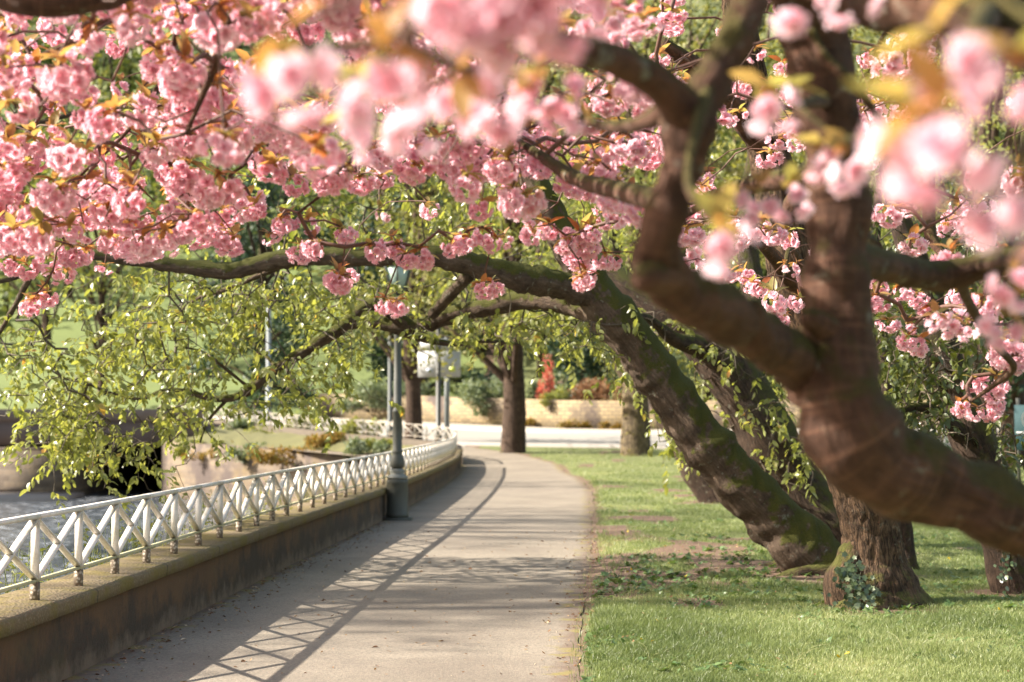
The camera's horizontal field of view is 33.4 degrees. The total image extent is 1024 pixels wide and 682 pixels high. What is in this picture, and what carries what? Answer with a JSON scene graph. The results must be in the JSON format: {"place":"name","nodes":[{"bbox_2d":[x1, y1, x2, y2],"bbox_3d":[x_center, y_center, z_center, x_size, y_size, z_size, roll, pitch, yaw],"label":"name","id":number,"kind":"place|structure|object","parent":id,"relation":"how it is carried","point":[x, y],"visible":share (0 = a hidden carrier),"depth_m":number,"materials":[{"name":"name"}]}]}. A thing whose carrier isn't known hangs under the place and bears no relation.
{"place":"outdoors","nodes":[
{"label":"outdoors","id":0,"kind":"place"},
{"bbox_2d":[0,483,290,594],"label":"river","id":1,"kind":"structure","parent":0,"point":[9,533],"depth_m":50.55,"materials":[{"name":"liquid"}]},
{"bbox_2d":[0,546,29,594],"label":"plant","id":2,"kind":"object","parent":1,"relation":"on","point":[15,579],"visible":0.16,"depth_m":11.27,"materials":[{"name":"green plant"}]},
{"bbox_2d":[0,532,95,592],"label":"plant","id":3,"kind":"object","parent":1,"relation":"on","point":[28,559],"visible":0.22,"depth_m":12.21,"materials":[{"name":"green plant"}]},
{"bbox_2d":[53,517,162,574],"bbox_3d":[-3.334,2.560,13.952,0.716,2.325,1.781,0,-3,8],"label":"plant","id":4,"kind":"object","parent":1,"relation":"on","point":[120,535],"visible":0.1,"depth_m":13.87,"materials":[{"name":"green plant"}]},
{"bbox_2d":[90,500,187,565],"bbox_3d":[-3.301,2.608,15.375,0.802,2.355,2.366,0,-3,0],"label":"plant","id":5,"kind":"object","parent":1,"relation":"on","point":[151,527],"visible":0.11,"depth_m":15.29,"materials":[{"name":"green plant"}]},
{"bbox_2d":[181,484,232,538],"bbox_3d":[-3.095,2.671,17.465,0.648,2.414,2.194,0,-3,-5],"label":"plant","id":6,"kind":"object","parent":1,"relation":"on","point":[208,518],"visible":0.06,"depth_m":17.39,"materials":[{"name":"green plant"}]},
{"bbox_2d":[214,474,293,526],"bbox_3d":[-2.979,2.802,20.373,0.884,2.412,3.012,0,-3,0],"label":"plant","id":7,"kind":"object","parent":1,"relation":"on","point":[279,499],"visible":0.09,"depth_m":20.54,"materials":[{"name":"green plant"}]},
{"bbox_2d":[280,461,331,505],"bbox_3d":[-2.856,2.912,23.949,0.886,2.506,3.311,0,-3,0],"label":"plant","id":8,"kind":"object","parent":1,"relation":"on","point":[303,484],"visible":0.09,"depth_m":23.72,"materials":[{"name":"green plant"}]},
{"bbox_2d":[0,9,491,416],"bbox_3d":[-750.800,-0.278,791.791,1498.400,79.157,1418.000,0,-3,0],"label":"hillside","id":9,"kind":"structure","parent":0,"point":[65,329],"depth_m":113.45,"materials":[{"name":"green plant"}]},
{"bbox_2d":[0,120,152,366],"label":"tree","id":10,"kind":"object","parent":9,"relation":"on","point":[45,321],"visible":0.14,"depth_m":107.97,"materials":[{"name":"green plant"}]},
{"bbox_2d":[19,132,194,395],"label":"tree","id":11,"kind":"object","parent":9,"relation":"on","point":[103,289],"visible":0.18,"depth_m":99.52,"materials":[{"name":"green plant"}]},
{"bbox_2d":[184,172,333,415],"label":"tree","id":12,"kind":"object","parent":9,"relation":"on","point":[253,242],"visible":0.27,"depth_m":91.45,"materials":[{"name":"green plant"}]},
{"bbox_2d":[321,180,498,397],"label":"tree","id":13,"kind":"object","parent":9,"relation":"on","point":[381,353],"visible":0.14,"depth_m":92.34,"materials":[{"name":"green plant"}]},
{"bbox_2d":[0,0,1023,406],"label":"woods","id":14,"kind":"object","parent":9,"relation":"on","point":[126,66],"visible":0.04,"depth_m":133.28,"materials":[{"name":"green plant"}]},
{"bbox_2d":[173,427,422,454],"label":"bank","id":15,"kind":"structure","parent":0,"point":[284,439],"depth_m":63.13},
{"bbox_2d":[224,417,259,429],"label":"plant","id":16,"kind":"object","parent":15,"relation":"on","point":[235,424],"visible":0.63,"depth_m":68.69,"materials":[{"name":"green plant"}]},
{"bbox_2d":[243,408,334,433],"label":"shrub","id":17,"kind":"object","parent":15,"relation":"on","point":[290,422],"visible":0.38,"depth_m":65.98,"materials":[{"name":"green plant"}]},
{"bbox_2d":[303,431,346,449],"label":"shrub","id":18,"kind":"object","parent":15,"relation":"on","point":[314,440],"visible":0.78,"depth_m":59.17,"materials":[{"name":"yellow plant"}]},
{"bbox_2d":[328,416,385,438],"bbox_3d":[-5.577,3.225,60.785,2.133,1.212,1.244,0,-3,0],"label":"shrub","id":19,"kind":"object","parent":15,"relation":"on","point":[351,424],"visible":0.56,"depth_m":60.61,"materials":[{"name":"green plant"}]},
{"bbox_2d":[361,437,392,450],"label":"plant","id":20,"kind":"object","parent":15,"relation":"on","point":[389,441],"visible":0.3,"depth_m":57.13,"materials":[{"name":"green plant"}]},
{"bbox_2d":[61,446,595,681],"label":"path","id":21,"kind":"structure","parent":0,"point":[506,499],"depth_m":14.48,"materials":[{"name":"beige concrete"}]},
{"bbox_2d":[382,265,412,520],"bbox_3d":[-1.775,0.605,26.499,0.480,4.380,0.500,0,-3,0],"label":"lamp post","id":22,"kind":"object","parent":21,"relation":"on","point":[397,492],"visible":0.69,"depth_m":26.39,"materials":[{"name":"grey metal"}]},
{"bbox_2d":[434,292,441,440],"bbox_3d":[-2.607,1.031,60.514,0.282,5.658,0.289,0,-3,0],"label":"street pole","id":23,"kind":"object","parent":21,"relation":"on","point":[438,395],"visible":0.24,"depth_m":60.41,"materials":[{"name":"metal"}]},
{"bbox_2d":[62,521,1008,681],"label":"leaf litter","id":24,"kind":"object","parent":21,"relation":"on","point":[253,596],"visible":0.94,"depth_m":14.51,"materials":[{"name":"brown plant"}]},
{"bbox_2d":[208,415,998,431],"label":"pavement","id":25,"kind":"structure","parent":0,"point":[500,426],"depth_m":76.15,"materials":[{"name":"grey concrete"}]},
{"bbox_2d":[228,420,997,444],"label":"road","id":26,"kind":"structure","parent":0,"point":[476,436],"depth_m":68.10,"materials":[{"name":"grey asphalt"}]},
{"bbox_2d":[265,307,271,421],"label":"street pole","id":27,"kind":"object","parent":26,"relation":"on","point":[268,340],"visible":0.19,"depth_m":83.96,"materials":[{"name":"grey metal"}]},
{"bbox_2d":[386,336,392,436],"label":"street pole","id":28,"kind":"object","parent":26,"relation":"on","point":[389,388],"visible":0.55,"depth_m":66.91,"materials":[{"name":"grey metal"}]},
{"bbox_2d":[289,25,541,439],"bbox_3d":[-3.788,-4.416,64.931,10.104,16.926,9.183,0,-3,0],"label":"tree","id":29,"kind":"object","parent":26,"relation":"on","point":[413,414],"visible":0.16,"depth_m":64.70,"materials":[{"name":"green plant"}]},
{"bbox_2d":[418,336,460,438],"bbox_3d":[-2.721,1.868,63.941,1.599,4.144,0.277,0,-3,0],"label":"road sign","id":30,"kind":"object","parent":26,"relation":"on","point":[424,369],"visible":0.64,"depth_m":63.86,"materials":[{"name":"grey metal"}]},
{"bbox_2d":[203,417,998,434],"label":"kerb","id":31,"kind":"structure","parent":26,"relation":"on","point":[545,431],"depth_m":72.05,"materials":[{"name":"concrete"}]},
{"bbox_2d":[457,441,950,448],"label":"kerb","id":32,"kind":"structure","parent":26,"relation":"on","point":[549,445],"depth_m":61.37,"materials":[{"name":"concrete"}]},
{"bbox_2d":[466,0,1023,681],"bbox_3d":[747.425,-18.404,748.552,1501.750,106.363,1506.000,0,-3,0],"label":"lawn","id":33,"kind":"structure","parent":0,"point":[530,372],"depth_m":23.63,"materials":[{"name":"green plant"}]},
{"bbox_2d":[0,24,840,580],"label":"leaning tree","id":34,"kind":"object","parent":33,"relation":"on","point":[786,532],"visible":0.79,"depth_m":17.13,"materials":[{"name":"green plant"}]},
{"bbox_2d":[333,12,657,452],"bbox_3d":[-0.065,-5.148,57.626,12.531,18.278,12.280,0,-3,0],"label":"tree","id":35,"kind":"object","parent":33,"relation":"on","point":[513,437],"visible":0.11,"depth_m":57.57,"materials":[{"name":"green plant"}]},
{"bbox_2d":[0,0,1023,557],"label":"cherry tree","id":36,"kind":"object","parent":33,"relation":"on","point":[860,440],"visible":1,"depth_m":4.37,"materials":[{"name":"pink plant"}]},
{"bbox_2d":[491,362,542,398],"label":"shrub","id":37,"kind":"object","parent":33,"relation":"on","point":[532,392],"visible":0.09,"depth_m":80.00,"materials":[{"name":"green plant"}]},
{"bbox_2d":[526,417,536,426],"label":"grass clump","id":38,"kind":"object","parent":33,"relation":"on","point":[530,422],"visible":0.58,"depth_m":76.11,"materials":[{"name":"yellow plant"}]},
{"bbox_2d":[535,354,554,398],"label":"shrub","id":39,"kind":"object","parent":33,"relation":"on","point":[548,383],"visible":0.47,"depth_m":78.45,"materials":[{"name":"red plant"}]},
{"bbox_2d":[556,418,592,428],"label":"grass clump","id":40,"kind":"object","parent":33,"relation":"on","point":[567,424],"visible":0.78,"depth_m":74.22,"materials":[{"name":"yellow plant"}]},
{"bbox_2d":[542,328,617,396],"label":"shrub","id":41,"kind":"object","parent":33,"relation":"on","point":[586,371],"visible":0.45,"depth_m":82.17,"materials":[{"name":"green plant"}]},
{"bbox_2d":[433,72,736,502],"bbox_3d":[1.932,-0.785,31.701,6.864,8.496,3.918,0,-3,0],"label":"leaning tree","id":42,"kind":"object","parent":33,"relation":"on","point":[701,489],"visible":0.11,"depth_m":31.21,"materials":[{"name":"green plant"}]},
{"bbox_2d":[567,377,621,400],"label":"shrub","id":43,"kind":"object","parent":33,"relation":"on","point":[598,395],"visible":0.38,"depth_m":78.56,"materials":[{"name":"red plant"}]},
{"bbox_2d":[598,421,621,428],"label":"grass clump","id":44,"kind":"object","parent":33,"relation":"on","point":[604,425],"visible":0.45,"depth_m":73.59,"materials":[{"name":"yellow plant"}]},
{"bbox_2d":[522,0,767,455],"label":"tree","id":45,"kind":"object","parent":33,"relation":"on","point":[633,440],"visible":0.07,"depth_m":55.82,"materials":[{"name":"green plant"}]},
{"bbox_2d":[598,326,691,389],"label":"shrub","id":46,"kind":"object","parent":33,"relation":"on","point":[677,359],"visible":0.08,"depth_m":82.03,"materials":[{"name":"green plant"}]},
{"bbox_2d":[319,394,998,428],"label":"stone wall","id":47,"kind":"structure","parent":33,"relation":"on","point":[595,413],"depth_m":76.24,"materials":[{"name":"beige stone"}]},
{"bbox_2d":[334,377,431,414],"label":"shrub","id":48,"kind":"object","parent":47,"relation":"on","point":[374,389],"visible":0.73,"depth_m":83.47,"materials":[{"name":"green plant"}]},
{"bbox_2d":[457,376,503,416],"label":"shrub","id":49,"kind":"object","parent":47,"relation":"on","point":[472,389],"visible":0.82,"depth_m":78.47,"materials":[{"name":"green plant"}]},
{"bbox_2d":[539,385,569,412],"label":"shrub","id":50,"kind":"object","parent":47,"relation":"on","point":[561,395],"visible":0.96,"depth_m":75.59,"materials":[{"name":"green plant"}]},
{"bbox_2d":[591,150,841,542],"bbox_3d":[2.325,0.149,20.686,4.272,5.592,3.868,0,-3,0],"label":"leaning tree","id":51,"kind":"object","parent":33,"relation":"on","point":[759,419],"visible":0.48,"depth_m":20.18,"materials":[{"name":"green plant"}]},
{"bbox_2d":[655,0,944,609],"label":"cherry tree","id":52,"kind":"object","parent":33,"relation":"on","point":[871,538],"visible":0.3,"depth_m":14.06,"materials":[{"name":"pink plant"}]},
{"bbox_2d":[827,551,881,609],"bbox_3d":[2.799,2.017,13.939,0.449,0.612,0.173,-1,-3,27],"label":"ivy plant","id":53,"kind":"object","parent":52,"relation":"attached to","point":[848,571],"visible":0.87,"depth_m":13.91,"materials":[{"name":"green plant"}]},
{"bbox_2d":[644,5,976,405],"bbox_3d":[8.255,-3.323,44.053,9.290,14.077,9.852,0,-3,0],"label":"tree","id":54,"kind":"object","parent":33,"relation":"on","point":[802,152],"visible":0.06,"depth_m":44.31,"materials":[{"name":"green plant"}]},
{"bbox_2d":[610,496,1023,657],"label":"wildflowers","id":55,"kind":"object","parent":33,"relation":"on","point":[839,656],"visible":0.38,"depth_m":13.28,"materials":[{"name":"white plant"}]},
{"bbox_2d":[749,105,950,569],"bbox_3d":[3.744,-0.091,17.729,1.629,5.219,2.857,-2,-3,31],"label":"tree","id":56,"kind":"object","parent":33,"relation":"on","point":[907,535],"visible":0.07,"depth_m":17.48,"materials":[{"name":"green plant"}]},
{"bbox_2d":[863,32,1023,435],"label":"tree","id":57,"kind":"object","parent":33,"relation":"on","point":[987,135],"visible":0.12,"depth_m":37.33,"materials":[{"name":"green plant"}]},
{"bbox_2d":[869,33,1023,466],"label":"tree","id":58,"kind":"object","parent":33,"relation":"on","point":[1016,390],"visible":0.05,"depth_m":47.46,"materials":[{"name":"green plant"}]},
{"bbox_2d":[871,132,1023,593],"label":"leaning tree","id":59,"kind":"object","parent":33,"relation":"on","point":[942,369],"visible":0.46,"depth_m":15.16,"materials":[{"name":"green plant"}]},
{"bbox_2d":[993,552,1016,593],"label":"ivy plant","id":60,"kind":"object","parent":59,"relation":"attached to","point":[1002,578],"visible":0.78,"depth_m":15.07,"materials":[{"name":"green plant"}]},
{"bbox_2d":[1014,398,1023,480],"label":"teal sign","id":61,"kind":"object","parent":33,"relation":"on","point":[1018,418],"visible":0.74,"depth_m":29.95,"materials":[{"name":"paint"}]},
{"bbox_2d":[579,508,1023,681],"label":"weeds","id":62,"kind":"object","parent":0,"point":[633,578],"visible":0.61,"depth_m":15.34,"materials":[{"name":"green plant"}]},
{"bbox_2d":[625,605,996,663],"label":"grass bents","id":63,"kind":"object","parent":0,"point":[810,648],"depth_m":10.96,"materials":[{"name":"green plant"}]},
{"label":"riverbed","id":64,"kind":"structure","parent":0,"visible":0},
{"bbox_2d":[0,492,83,501],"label":"stone apron","id":65,"kind":"object","parent":64,"relation":"on","point":[26,497],"visible":0.2,"depth_m":63.24,"materials":[{"name":"grey stone"}]},
{"bbox_2d":[0,409,219,493],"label":"road bridge","id":66,"kind":"structure","parent":64,"relation":"on","point":[12,479],"depth_m":66.89,"materials":[{"name":"stone"}]},
{"bbox_2d":[0,449,462,681],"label":"parapet wall","id":67,"kind":"structure","parent":64,"relation":"on","point":[62,628],"depth_m":12.80,"materials":[{"name":"concrete"}]},
{"bbox_2d":[0,433,456,599],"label":"railing","id":68,"kind":"object","parent":67,"relation":"on","point":[428,455],"visible":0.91,"depth_m":14.16,"materials":[{"name":"white metal"}]},
{"bbox_2d":[162,441,419,505],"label":"stone wall","id":69,"kind":"structure","parent":64,"relation":"on","point":[193,472],"depth_m":61.93,"materials":[{"name":"beige stone"}]},
{"bbox_2d":[172,438,204,458],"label":"plant","id":70,"kind":"object","parent":69,"relation":"on","point":[178,451],"visible":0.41,"depth_m":64.25,"materials":[{"name":"green plant"}]},
{"bbox_2d":[180,440,232,462],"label":"plant","id":71,"kind":"object","parent":69,"relation":"on","point":[202,458],"visible":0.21,"depth_m":63.09,"materials":[{"name":"orange plant"}]},
{"bbox_2d":[223,441,266,463],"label":"plant","id":72,"kind":"object","parent":69,"relation":"on","point":[243,454],"visible":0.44,"depth_m":60.98,"materials":[{"name":"green plant"}]},
{"bbox_2d":[245,444,321,466],"bbox_3d":[-7.614,3.952,59.108,3.261,0.818,1.375,0,-3,0],"label":"plant","id":73,"kind":"object","parent":69,"relation":"on","point":[272,457],"visible":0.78,"depth_m":58.87,"materials":[{"name":"brown plant"}]},
{"bbox_2d":[342,435,389,461],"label":"plant","id":74,"kind":"object","parent":69,"relation":"on","point":[355,446],"visible":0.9,"depth_m":56.28,"materials":[{"name":"green plant"}]},
{"bbox_2d":[146,419,462,485],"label":"kerb wall","id":75,"kind":"structure","parent":64,"relation":"on","point":[151,479],"depth_m":65.41,"materials":[{"name":"beige stone"}]},
{"bbox_2d":[159,405,455,441],"bbox_3d":[-8.323,3.093,64.738,1.218,1.475,29.446,1,-3,-29],"label":"railing","id":76,"kind":"object","parent":75,"relation":"on","point":[389,432],"visible":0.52,"depth_m":59.64,"materials":[{"name":"white metal"}]}
]}

